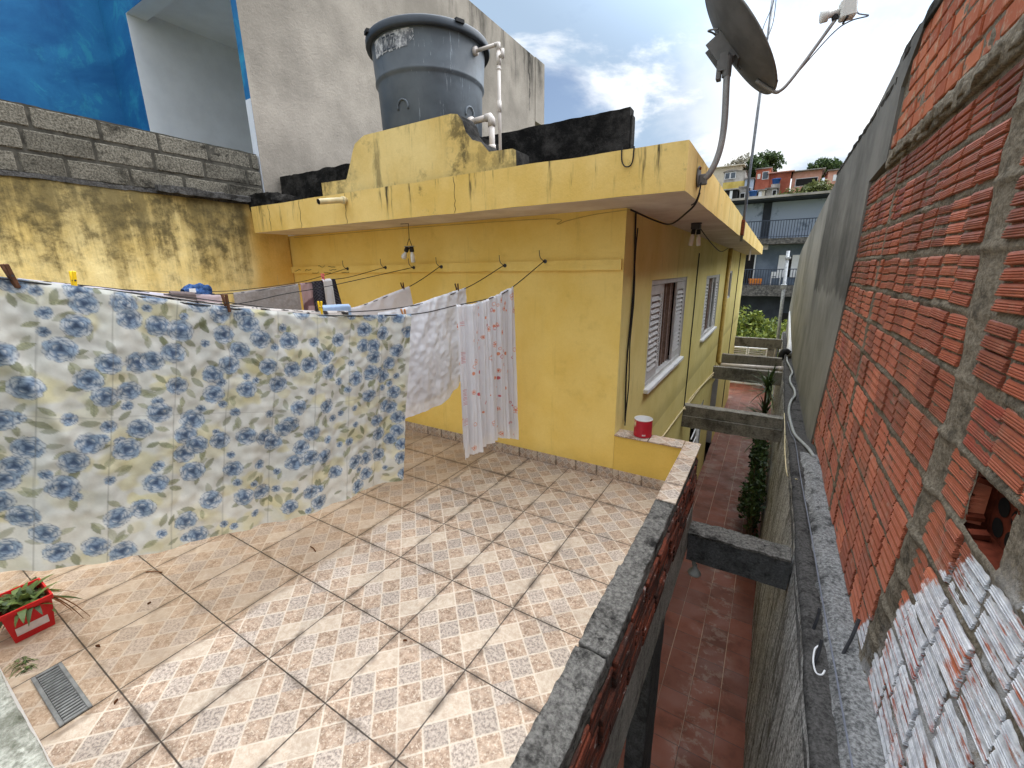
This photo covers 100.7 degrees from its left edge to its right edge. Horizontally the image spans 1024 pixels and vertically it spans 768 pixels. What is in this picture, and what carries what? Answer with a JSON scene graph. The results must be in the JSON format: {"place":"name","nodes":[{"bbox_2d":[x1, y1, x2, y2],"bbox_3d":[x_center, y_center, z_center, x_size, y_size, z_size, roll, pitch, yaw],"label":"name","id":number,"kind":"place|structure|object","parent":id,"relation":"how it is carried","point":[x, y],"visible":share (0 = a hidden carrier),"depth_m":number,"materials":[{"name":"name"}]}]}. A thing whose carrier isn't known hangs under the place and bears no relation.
{"place":"outdoors","nodes":[
{"label":"outdoors","id":0,"kind":"place"},
{"bbox_2d":[617,382,771,767],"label":"alley floor","id":1,"kind":"structure","parent":0,"point":[702,693],"depth_m":5.49,"materials":[{"name":"red tile"}]},
{"bbox_2d":[0,170,294,303],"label":"boundary wall","id":2,"kind":"structure","parent":1,"relation":"on","point":[159,237],"depth_m":3.85,"materials":[{"name":"paint"}]},
{"bbox_2d":[0,99,262,195],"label":"block wall","id":3,"kind":"structure","parent":2,"relation":"on","point":[38,140],"depth_m":3.66,"materials":[{"name":"grey concrete"}]},
{"bbox_2d":[0,0,544,237],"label":"neighbour house","id":4,"kind":"structure","parent":1,"relation":"on","point":[279,88],"depth_m":5.54,"materials":[{"name":"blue paint"}]},
{"bbox_2d":[249,107,762,478],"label":"yellow house","id":5,"kind":"structure","parent":1,"relation":"on","point":[627,298],"depth_m":3.66,"materials":[{"name":"paint"}]},
{"bbox_2d":[127,269,343,291],"bbox_3d":[-3.014,-0.845,3.327,0.115,0.293,3.598,12,20,39],"label":"washing line","id":6,"kind":"object","parent":5,"relation":"attached to","point":[242,289],"visible":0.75,"depth_m":4.01,"materials":[{"name":"black plastic"}]},
{"bbox_2d":[180,283,213,293],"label":"jeans","id":7,"kind":"object","parent":6,"relation":"hanging from","point":[199,288],"visible":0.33,"depth_m":3.68,"materials":[{"name":"fabric"}]},
{"bbox_2d":[42,267,438,308],"bbox_3d":[-1.864,-0.602,2.667,0.044,0.446,3.601,12,20,40],"label":"washing line","id":8,"kind":"object","parent":5,"relation":"attached to","point":[214,300],"visible":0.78,"depth_m":2.61,"materials":[{"name":"black plastic"}]},
{"bbox_2d":[18,278,163,295],"bbox_3d":[-2.224,-0.190,2.367,0.029,0.790,0.547,12,20,39],"label":"bed sheet","id":9,"kind":"object","parent":8,"relation":"hanging from","point":[155,293],"visible":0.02,"depth_m":2.35,"materials":[{"name":"fabric"}]},
{"bbox_2d":[322,304,350,314],"bbox_3d":[-1.360,-0.391,3.323,0.084,0.462,0.235,9,18,32],"label":"blue cloth","id":10,"kind":"object","parent":8,"relation":"hanging from","point":[341,307],"visible":0.06,"depth_m":3.26,"materials":[{"name":"blue fabric"}]},
{"bbox_2d":[351,286,412,314],"bbox_3d":[-1.148,-0.460,3.547,0.052,0.675,0.855,13,20,41],"label":"pillow case","id":11,"kind":"object","parent":8,"relation":"hanging from","point":[400,298],"visible":0.19,"depth_m":3.60,"materials":[{"name":"fabric"}]},
{"bbox_2d":[0,261,543,315],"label":"washing line","id":12,"kind":"object","parent":5,"relation":"attached to","point":[319,315],"visible":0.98,"depth_m":2.17,"materials":[{"name":"black plastic"}]},
{"bbox_2d":[0,264,20,287],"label":"clothes peg","id":13,"kind":"object","parent":12,"relation":"attached to","point":[7,270],"visible":1,"depth_m":1.35,"materials":[{"name":"brown wood"}]},
{"bbox_2d":[0,277,411,571],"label":"bed sheet","id":14,"kind":"object","parent":12,"relation":"hanging from","point":[132,424],"visible":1,"depth_m":1.73,"materials":[{"name":"fabric"}]},
{"bbox_2d":[221,294,230,311],"bbox_3d":[-1.221,-0.346,1.813,0.032,0.077,0.019,5,16,20],"label":"clothes peg","id":15,"kind":"object","parent":12,"relation":"attached to","point":[225,299],"visible":1,"depth_m":1.81,"materials":[{"name":"brown wood"}]},
{"bbox_2d":[456,286,518,459],"bbox_3d":[-0.169,-0.079,3.106,0.071,1.226,0.598,12,20,39],"label":"curtain","id":16,"kind":"object","parent":12,"relation":"hanging from","point":[487,350],"visible":1,"depth_m":3.09,"materials":[{"name":"fabric"}]},
{"bbox_2d":[170,267,383,294],"bbox_3d":[-2.488,-0.776,3.011,0.066,0.313,3.594,12,19,39],"label":"washing line","id":17,"kind":"object","parent":5,"relation":"attached to","point":[298,284],"visible":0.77,"depth_m":3.71,"materials":[{"name":"black plastic"}]},
{"bbox_2d":[169,291,196,299],"bbox_3d":[-2.421,-0.455,3.180,0.064,0.485,0.166,8,17,30],"label":"dish cloth","id":18,"kind":"object","parent":17,"relation":"hanging from","point":[186,294],"visible":0.15,"depth_m":3.12,"materials":[{"name":"white fabric"}]},
{"bbox_2d":[163,293,222,303],"bbox_3d":[-2.389,-0.413,3.246,0.034,0.569,0.356,12,19,39],"label":"pillow case","id":19,"kind":"object","parent":17,"relation":"hanging from","point":[211,297],"visible":0.1,"depth_m":3.24,"materials":[{"name":"fabric"}]},
{"bbox_2d":[233,284,301,309],"bbox_3d":[-2.046,-0.512,3.622,0.031,0.659,0.510,12,20,40],"label":"towel","id":20,"kind":"object","parent":17,"relation":"hanging from","point":[291,301],"visible":0.23,"depth_m":3.59,"materials":[{"name":"fabric"}]},
{"bbox_2d":[300,282,317,310],"bbox_3d":[-1.811,-0.705,3.825,0.030,0.418,0.155,10,19,35],"label":"shirt","id":21,"kind":"object","parent":17,"relation":"hanging from","point":[308,300],"visible":0.56,"depth_m":3.80,"materials":[{"name":"fabric"}]},
{"bbox_2d":[312,279,341,310],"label":"shorts","id":22,"kind":"object","parent":17,"relation":"hanging from","point":[319,294],"visible":0.45,"depth_m":3.88,"materials":[{"name":"fabric"}]},
{"bbox_2d":[322,279,335,304],"bbox_3d":[-1.681,-0.757,3.924,0.061,0.425,0.105,8,17,30],"label":"shirt","id":23,"kind":"object","parent":17,"relation":"hanging from","point":[329,295],"visible":0.45,"depth_m":3.90,"materials":[{"name":"fabric"}]},
{"bbox_2d":[96,265,503,311],"bbox_3d":[-1.267,-0.546,2.307,0.026,0.381,3.604,12,20,40],"label":"washing line","id":24,"kind":"object","parent":5,"relation":"attached to","point":[265,308],"visible":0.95,"depth_m":2.13,"materials":[{"name":"black fabric"}]},
{"bbox_2d":[68,271,76,285],"bbox_3d":[-1.789,-0.421,1.730,0.032,0.077,0.019,5,16,20],"label":"clothes peg","id":25,"kind":"object","parent":24,"relation":"attached to","point":[73,277],"visible":0.67,"depth_m":1.73,"materials":[{"name":"plastic"}]},
{"bbox_2d":[77,285,348,314],"bbox_3d":[-1.403,-0.204,2.245,0.040,0.662,1.167,12,20,39],"label":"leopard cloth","id":26,"kind":"object","parent":24,"relation":"hanging from","point":[316,312],"visible":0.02,"depth_m":2.32,"materials":[{"name":"white fabric"}]},
{"bbox_2d":[317,301,322,313],"bbox_3d":[-1.131,-0.450,2.504,0.032,0.077,0.012,5,16,20],"label":"clothes peg","id":27,"kind":"object","parent":24,"relation":"attached to","point":[320,307],"visible":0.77,"depth_m":2.50,"materials":[{"name":"plastic"}]},
{"bbox_2d":[377,287,466,418],"bbox_3d":[-0.631,-0.233,3.151,0.060,0.919,0.813,13,20,40],"label":"bed sheet","id":28,"kind":"object","parent":24,"relation":"hanging from","point":[434,376],"visible":0.58,"depth_m":3.18,"materials":[{"name":"fabric"}]},
{"bbox_2d":[230,267,411,304],"bbox_3d":[-2.151,-0.688,2.825,0.068,0.356,3.592,12,19,39],"label":"washing line","id":29,"kind":"object","parent":5,"relation":"attached to","point":[317,288],"visible":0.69,"depth_m":3.47,"materials":[{"name":"black plastic"}]},
{"bbox_2d":[401,223,414,262],"bbox_3d":[-0.959,-1.286,3.872,0.148,0.344,0.055,8,17,30],"label":"hanging lamp","id":30,"kind":"object","parent":5,"relation":"hanging from","point":[406,250],"visible":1,"depth_m":3.87,"materials":[{"name":"white glass"}]},
{"bbox_2d":[364,13,503,149],"bbox_3d":[-0.662,-2.281,3.655,1.051,1.205,1.006,-3,15,-10],"label":"water tank","id":31,"kind":"object","parent":5,"relation":"on","point":[427,66],"visible":0.93,"depth_m":3.24,"materials":[{"name":"plastic"}]},
{"bbox_2d":[643,277,685,393],"bbox_3d":[1.745,-0.646,4.817,0.155,1.079,1.910,8,17,30],"label":"window","id":32,"kind":"structure","parent":5,"relation":"in","point":[658,358],"depth_m":4.83,"materials":[{"name":"white paint"}]},
{"bbox_2d":[688,222,701,245],"bbox_3d":[1.781,-1.451,4.118,0.104,0.212,0.100,8,17,30],"label":"hanging lamp","id":33,"kind":"object","parent":5,"relation":"hanging from","point":[696,228],"visible":1,"depth_m":4.10,"materials":[{"name":"metal"}]},
{"bbox_2d":[693,402,702,442],"bbox_3d":[3.547,1.002,8.355,0.104,1.048,1.598,8,17,30],"label":"window","id":34,"kind":"structure","parent":5,"relation":"in","point":[697,431],"depth_m":8.76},
{"bbox_2d":[700,275,718,342],"bbox_3d":[3.682,-1.469,7.921,0.155,1.094,2.010,8,17,30],"label":"window","id":35,"kind":"structure","parent":5,"relation":"in","point":[712,281],"depth_m":8.14,"materials":[{"name":"white paint"}]},
{"bbox_2d":[727,271,731,297],"bbox_3d":[5.372,-2.483,10.612,0.098,0.668,0.998,8,17,30],"label":"window","id":36,"kind":"structure","parent":5,"relation":"in","point":[730,271],"depth_m":10.95,"materials":[{"name":"grey metal"}]},
{"bbox_2d":[740,0,775,241],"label":"antenna mast","id":37,"kind":"object","parent":5,"relation":"attached to","point":[769,28],"visible":0.77,"depth_m":5.59,"materials":[{"name":"grey metal"}]},
{"bbox_2d":[691,0,868,205],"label":"satellite dish","id":38,"kind":"object","parent":5,"relation":"attached to","point":[739,42],"visible":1,"depth_m":2.40,"materials":[{"name":"metal"}]},
{"bbox_2d":[624,619,664,767],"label":"support column","id":39,"kind":"structure","parent":1,"relation":"on","point":[638,744],"depth_m":3.26,"materials":[{"name":"concrete"}]},
{"bbox_2d":[600,505,692,767],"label":"terrace slab","id":40,"kind":"structure","parent":39,"relation":"on","point":[616,743],"depth_m":2.09,"materials":[{"name":"concrete"}]},
{"bbox_2d":[0,429,659,767],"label":"terrace floor","id":41,"kind":"structure","parent":40,"relation":"on","point":[479,581],"depth_m":2.11,"materials":[{"name":"tile"}]},
{"bbox_2d":[4,656,37,678],"bbox_3d":[-2.203,1.275,1.907,0.154,0.033,0.110,8,17,30],"label":"weed","id":42,"kind":"object","parent":41,"relation":"on","point":[25,661],"visible":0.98,"depth_m":1.91,"materials":[{"name":"green plant"}]},
{"bbox_2d":[0,669,53,767],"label":"parapet wall","id":43,"kind":"structure","parent":41,"relation":"on","point":[21,746],"depth_m":1.25,"materials":[{"name":"concrete"}]},
{"bbox_2d":[0,574,87,642],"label":"flower pot","id":44,"kind":"object","parent":41,"relation":"on","point":[27,609],"visible":0.99,"depth_m":2.07,"materials":[{"name":"plastic"}]},
{"bbox_2d":[31,662,92,726],"bbox_3d":[-1.900,1.297,1.785,0.390,0.010,0.097,8,17,30],"label":"floor drain","id":45,"kind":"object","parent":41,"relation":"on","point":[61,692],"visible":1,"depth_m":1.77,"materials":[{"name":"silver metal"}]},
{"bbox_2d":[510,441,700,767],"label":"parapet wall","id":46,"kind":"structure","parent":40,"relation":"on","point":[573,725],"depth_m":1.59,"materials":[{"name":"brick"}]},
{"bbox_2d":[612,429,697,489],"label":"corner wall","id":47,"kind":"structure","parent":40,"relation":"on","point":[648,462],"depth_m":3.39,"materials":[{"name":"paint"}]},
{"bbox_2d":[633,415,652,437],"bbox_3d":[1.056,0.344,3.414,0.144,0.144,0.144,8,17,30],"label":"paint tin","id":48,"kind":"object","parent":47,"relation":"on","point":[643,426],"visible":1,"depth_m":3.37,"materials":[{"name":"red plastic"}]},
{"bbox_2d":[685,521,791,589],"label":"concrete beam","id":49,"kind":"structure","parent":40,"relation":"attached to","point":[759,559],"depth_m":3.04,"materials":[{"name":"grey concrete"}]},
{"bbox_2d":[688,561,700,577],"bbox_3d":[1.408,1.398,3.260,0.096,0.146,0.096,8,17,30],"label":"hanging lamp","id":50,"kind":"object","parent":49,"relation":"hanging from","point":[694,571],"visible":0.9,"depth_m":3.25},
{"bbox_2d":[736,438,770,536],"bbox_3d":[4.349,1.915,7.659,0.468,1.882,2.686,8,17,30],"label":"shrub","id":51,"kind":"object","parent":1,"relation":"on","point":[751,501],"visible":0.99,"depth_m":7.32,"materials":[{"name":"green plant"}]},
{"bbox_2d":[738,363,778,474],"bbox_3d":[5.041,0.975,8.602,0.924,2.944,1.146,-3,15,-8],"label":"yucca","id":52,"kind":"object","parent":1,"relation":"on","point":[768,383],"visible":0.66,"depth_m":8.38,"materials":[{"name":"green plant"}]},
{"bbox_2d":[763,348,773,385],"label":"front wall","id":53,"kind":"structure","parent":1,"relation":"on","point":[770,352],"depth_m":16.94,"materials":[{"name":"concrete"}]},
{"bbox_2d":[730,346,767,385],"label":"gate","id":54,"kind":"structure","parent":53,"relation":"attached to","point":[740,349],"depth_m":17.37,"materials":[{"name":"beige metal"}]},
{"bbox_2d":[771,251,790,392],"bbox_3d":[9.843,-2.175,15.665,0.225,5.252,0.180,8,17,30],"label":"steel post","id":55,"kind":"object","parent":1,"relation":"on","point":[783,287],"visible":0.84,"depth_m":15.36,"materials":[{"name":"grey metal"}]},
{"bbox_2d":[743,332,885,767],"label":"retaining wall","id":56,"kind":"structure","parent":1,"relation":"on","point":[793,718],"depth_m":2.63,"materials":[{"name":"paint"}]},
{"bbox_2d":[681,403,783,442],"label":"concrete beam","id":57,"kind":"structure","parent":56,"relation":"attached to","point":[756,425],"depth_m":6.19,"materials":[{"name":"grey concrete"}]},
{"bbox_2d":[712,365,781,385],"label":"concrete beam","id":58,"kind":"structure","parent":56,"relation":"attached to","point":[732,373],"depth_m":9.46,"materials":[{"name":"grey concrete"}]},
{"bbox_2d":[721,353,781,366],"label":"concrete beam","id":59,"kind":"structure","parent":56,"relation":"attached to","point":[748,359],"depth_m":10.99,"materials":[{"name":"grey concrete"}]},
{"bbox_2d":[719,363,783,370],"bbox_3d":[5.563,-0.395,9.883,1.313,0.127,0.122,4,16,18],"label":"drain pipe","id":60,"kind":"object","parent":56,"relation":"attached to","point":[779,368],"visible":0.82,"depth_m":9.82,"materials":[{"name":"white plastic"}]},
{"bbox_2d":[734,336,782,348],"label":"concrete beam","id":61,"kind":"structure","parent":56,"relation":"attached to","point":[759,342],"depth_m":14.72,"materials":[{"name":"grey concrete"}]},
{"bbox_2d":[778,348,791,359],"bbox_3d":[6.994,-0.531,10.959,0.321,0.793,0.178,2,15,9],"label":"pipe elbow","id":62,"kind":"object","parent":56,"relation":"attached to","point":[783,352],"visible":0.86,"depth_m":10.85,"materials":[{"name":"black plastic"}]},
{"bbox_2d":[787,311,791,355],"bbox_3d":[8.649,-1.685,13.145,0.181,0.709,5.614,9,18,31],"label":"white pipe","id":63,"kind":"object","parent":56,"relation":"on","point":[789,345],"visible":0.48,"depth_m":12.31,"materials":[{"name":"paint"}]},
{"bbox_2d":[784,413,797,479],"bbox_3d":[3.319,0.655,5.129,0.068,0.210,2.803,8,17,29],"label":"loose cable","id":64,"kind":"object","parent":56,"relation":"on","point":[784,447],"visible":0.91,"depth_m":4.86,"materials":[{"name":"beige plastic"}]},
{"bbox_2d":[786,356,815,457],"bbox_3d":[5.022,0.017,7.613,0.185,0.399,7.853,8,17,30],"label":"corrugated hose","id":65,"kind":"object","parent":56,"relation":"on","point":[808,448],"visible":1,"depth_m":5.88,"materials":[{"name":"grey plastic"}]},
{"bbox_2d":[812,607,820,629],"bbox_3d":[1.665,1.282,2.316,0.058,0.120,0.020,-12,19,-37],"label":"steel bar","id":66,"kind":"object","parent":56,"relation":"on","point":[816,618],"visible":1,"depth_m":2.31,"materials":[{"name":"black metal"}]},
{"bbox_2d":[812,639,823,664],"bbox_3d":[1.530,1.344,2.120,0.088,0.119,0.020,-13,19,-37],"label":"steel bar","id":67,"kind":"object","parent":56,"relation":"on","point":[818,652],"visible":0.88,"depth_m":2.12,"materials":[{"name":"black metal"}]},
{"bbox_2d":[812,645,825,675],"bbox_3d":[1.500,1.351,2.081,0.048,0.050,0.152,6,16,22],"label":"wire loop","id":68,"kind":"object","parent":67,"relation":"hanging from","point":[814,650],"visible":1,"depth_m":2.07,"materials":[{"name":"white paint"}]},
{"bbox_2d":[788,423,853,767],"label":"ledge wire","id":69,"kind":"object","parent":56,"relation":"on","point":[846,734],"visible":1,"depth_m":2.13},
{"bbox_2d":[841,618,860,653],"bbox_3d":[1.719,1.287,2.150,0.165,0.152,0.020,-11,18,-33],"label":"steel bar","id":70,"kind":"object","parent":56,"relation":"on","point":[851,638],"visible":1,"depth_m":2.15,"materials":[{"name":"black metal"}]},
{"bbox_2d":[786,9,929,442],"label":"rendered wall","id":71,"kind":"structure","parent":56,"relation":"on","point":[826,262],"depth_m":4.96,"materials":[{"name":"grey concrete"}]},
{"bbox_2d":[469,0,933,188],"label":"sky","id":72,"kind":"structure","parent":0,"point":[648,57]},
{"bbox_2d":[749,190,757,195],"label":"roof tank","id":73,"kind":"object","parent":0,"point":[753,193],"visible":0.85,"depth_m":69.16,"materials":[{"name":"blue plastic"}]},
{"bbox_2d":[748,278,761,284],"bbox_3d":[15.183,-6.391,26.473,0.729,0.433,0.232,8,17,30],"label":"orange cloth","id":74,"kind":"object","parent":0,"point":[753,282],"visible":0.9,"depth_m":26.38,"materials":[{"name":"orange fabric"}]},
{"bbox_2d":[731,190,830,351],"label":"apartment house","id":75,"kind":"structure","parent":0,"point":[780,225],"depth_m":25.93,"materials":[{"name":"grey stone"}]},
{"bbox_2d":[743,255,755,283],"bbox_3d":[14.938,-7.427,27.326,1.230,1.970,0.066,8,17,30],"label":"door","id":76,"kind":"structure","parent":75,"relation":"in","point":[749,264],"depth_m":27.13,"materials":[{"name":"white paint"}]},
{"bbox_2d":[770,272,781,284],"bbox_3d":[16.264,-6.517,26.156,0.580,0.790,0.470,8,17,30],"label":"balcony chair","id":77,"kind":"object","parent":75,"relation":"on","point":[778,273],"visible":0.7,"depth_m":25.93,"materials":[{"name":"white paint"}]},
{"bbox_2d":[776,255,799,276],"bbox_3d":[17.110,-7.228,26.009,1.380,1.320,0.086,8,17,30],"label":"window","id":78,"kind":"structure","parent":75,"relation":"in","point":[793,262],"depth_m":26.03,"materials":[{"name":"white paint"}]},
{"bbox_3d":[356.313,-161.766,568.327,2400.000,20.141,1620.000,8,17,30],"label":"ground","id":79,"kind":"structure","parent":0,"visible":0},
{"bbox_2d":[713,164,746,186],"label":"hillside house","id":80,"kind":"structure","parent":79,"relation":"on","point":[718,173],"depth_m":81.90,"materials":[{"name":"beige paint"}]},
{"bbox_2d":[723,188,739,198],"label":"hillside house","id":81,"kind":"structure","parent":79,"relation":"on","point":[732,193],"depth_m":70.26,"materials":[{"name":"white paint"}]},
{"bbox_2d":[722,169,747,188],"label":"hillside house","id":82,"kind":"structure","parent":79,"relation":"on","point":[733,178],"depth_m":74.60,"materials":[{"name":"white paint"}]},
{"bbox_2d":[724,172,729,179],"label":"window","id":83,"kind":"structure","parent":82,"relation":"in","point":[727,175],"depth_m":74.93,"materials":[{"name":"white paint"}]},
{"bbox_2d":[730,172,735,178],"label":"window","id":84,"kind":"structure","parent":82,"relation":"in","point":[733,174],"depth_m":74.50,"materials":[{"name":"grey glass"}]},
{"bbox_2d":[724,152,757,167],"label":"tree","id":85,"kind":"object","parent":79,"relation":"on","point":[742,160],"visible":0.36,"depth_m":83.07,"materials":[{"name":"green plant"}]},
{"bbox_2d":[739,186,746,197],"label":"hillside house","id":86,"kind":"structure","parent":79,"relation":"on","point":[742,193],"depth_m":71.05,"materials":[{"name":"white paint"}]},
{"bbox_2d":[744,177,755,189],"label":"hillside house","id":87,"kind":"structure","parent":79,"relation":"on","point":[752,182],"depth_m":72.81,"materials":[{"name":"white paint"}]},
{"bbox_2d":[748,189,766,196],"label":"hillside house","id":88,"kind":"structure","parent":79,"relation":"on","point":[761,192],"depth_m":70.58,"materials":[{"name":"white paint"}]},
{"bbox_2d":[734,305,786,356],"bbox_3d":[11.086,-1.778,19.648,3.523,3.790,2.840,-4,15,-11],"label":"bush","id":89,"kind":"object","parent":79,"relation":"on","point":[751,323],"visible":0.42,"depth_m":19.13,"materials":[{"name":"green plant"}]},
{"bbox_2d":[754,167,772,189],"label":"hillside house","id":90,"kind":"structure","parent":79,"relation":"on","point":[762,181],"depth_m":73.29,"materials":[{"name":"red brick"}]},
{"bbox_2d":[762,171,768,179],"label":"window","id":91,"kind":"structure","parent":90,"relation":"in","point":[765,175],"depth_m":72.93,"materials":[{"name":"grey glass"}]},
{"bbox_2d":[744,149,786,177],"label":"tree","id":92,"kind":"object","parent":79,"relation":"on","point":[768,159],"visible":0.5,"depth_m":80.51,"materials":[{"name":"green plant"}]},
{"bbox_2d":[765,187,778,195],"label":"hillside house","id":93,"kind":"structure","parent":79,"relation":"on","point":[771,191],"depth_m":70.56,"materials":[{"name":"white paint"}]},
{"bbox_2d":[771,184,779,194],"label":"tank stand","id":94,"kind":"object","parent":93,"relation":"on","point":[775,185],"visible":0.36,"depth_m":71.33,"materials":[{"name":"grey concrete"}]},
{"bbox_2d":[772,178,780,183],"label":"roof tank","id":95,"kind":"object","parent":94,"relation":"on","point":[775,180],"visible":0.96,"depth_m":71.25,"materials":[{"name":"blue plastic"}]},
{"bbox_2d":[768,170,794,193],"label":"hillside house","id":96,"kind":"structure","parent":79,"relation":"on","point":[785,177],"depth_m":72.08,"materials":[{"name":"red brick"}]},
{"bbox_2d":[775,178,833,194],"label":"bush","id":97,"kind":"object","parent":79,"relation":"on","point":[822,185],"visible":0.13,"depth_m":65.19,"materials":[{"name":"green plant"}]},
{"bbox_2d":[790,167,825,192],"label":"hillside house","id":98,"kind":"structure","parent":79,"relation":"on","point":[800,178],"depth_m":71.08,"materials":[{"name":"orange brick"}]},
{"bbox_2d":[795,177,817,186],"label":"window","id":99,"kind":"structure","parent":98,"relation":"in","point":[801,181],"depth_m":71.24,"materials":[{"name":"black glass"}]},
{"bbox_2d":[807,156,841,179],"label":"tree","id":100,"kind":"object","parent":79,"relation":"on","point":[831,163],"visible":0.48,"depth_m":75.77,"materials":[{"name":"green plant"}]},
{"bbox_2d":[824,169,837,188],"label":"hillside house","id":101,"kind":"structure","parent":79,"relation":"on","point":[830,175],"depth_m":68.61,"materials":[{"name":"brick"}]},
{"bbox_2d":[812,0,1023,767],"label":"brick wall","id":102,"kind":"structure","parent":79,"relation":"on","point":[918,440],"depth_m":1.62,"materials":[{"name":"brick"}]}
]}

